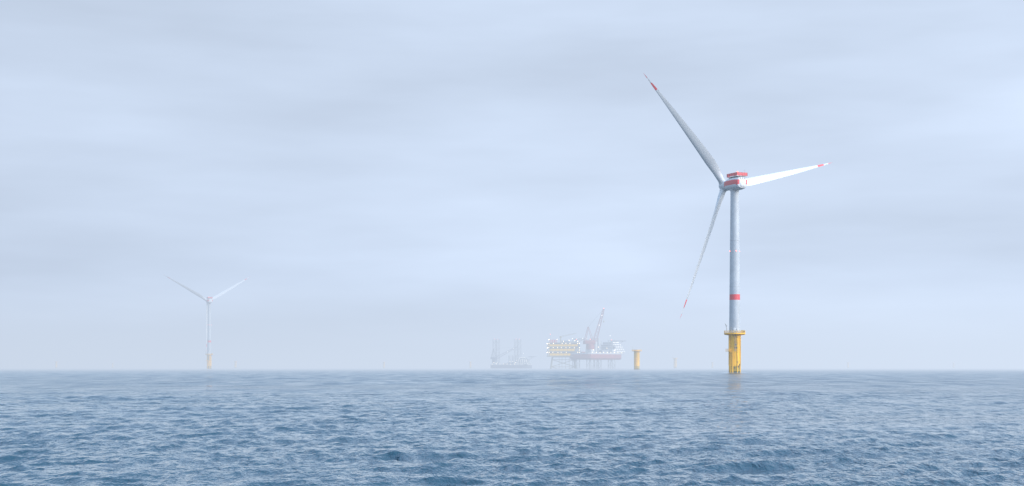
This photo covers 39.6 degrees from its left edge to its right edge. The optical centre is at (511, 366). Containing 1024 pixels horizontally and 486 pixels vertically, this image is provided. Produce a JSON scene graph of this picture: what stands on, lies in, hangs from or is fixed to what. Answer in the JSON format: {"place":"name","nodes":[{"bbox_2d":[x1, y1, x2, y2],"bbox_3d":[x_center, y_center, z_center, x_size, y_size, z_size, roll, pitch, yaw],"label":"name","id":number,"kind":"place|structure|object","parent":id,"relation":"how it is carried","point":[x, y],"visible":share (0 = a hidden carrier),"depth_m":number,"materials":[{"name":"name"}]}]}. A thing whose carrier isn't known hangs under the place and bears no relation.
{"place":"outdoors","nodes":[
{"label":"outdoors","id":0,"kind":"place"},
{"bbox_2d":[0,366,1023,485],"bbox_3d":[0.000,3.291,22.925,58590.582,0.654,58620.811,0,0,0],"label":"sea","id":1,"kind":"structure","parent":0,"point":[490,426],"depth_m":77.66,"materials":[{"name":"blue liquid"}]},
{"bbox_2d":[166,276,248,368],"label":"wind turbine","id":2,"kind":"object","parent":1,"relation":"in","point":[209,301],"visible":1,"depth_m":1850.43,"materials":[{"name":"white metal"}]},
{"bbox_2d":[490,339,531,367],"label":"jack up vessel","id":3,"kind":"object","parent":1,"relation":"in","point":[523,363],"visible":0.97,"depth_m":2194.78,"materials":[{"name":"metal"}]},
{"bbox_2d":[547,333,583,368],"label":"substation","id":4,"kind":"object","parent":1,"relation":"in","point":[565,349],"visible":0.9,"depth_m":1987.20,"materials":[{"name":"metal"}]},
{"bbox_2d":[570,309,623,368],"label":"jack up vessel","id":5,"kind":"object","parent":1,"relation":"in","point":[612,351],"visible":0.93,"depth_m":1990.76,"materials":[{"name":"metal"}]},
{"bbox_2d":[632,349,641,369],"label":"foundation","id":6,"kind":"object","parent":1,"relation":"in","point":[636,359],"visible":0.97,"depth_m":1417.59,"materials":[{"name":"yellow metal"}]},
{"bbox_2d":[673,358,677,367],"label":"foundation","id":7,"kind":"object","parent":1,"relation":"in","point":[675,362],"visible":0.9,"depth_m":2297.63,"materials":[{"name":"white metal"}]},
{"bbox_2d":[644,74,832,372],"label":"wind turbine","id":8,"kind":"object","parent":1,"relation":"in","point":[736,182],"visible":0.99,"depth_m":662.19,"materials":[{"name":"white metal"}]},
{"bbox_2d":[0,0,1023,365],"label":"sky","id":9,"kind":"structure","parent":0,"point":[391,182],"materials":[{"name":"blue"}]}
]}

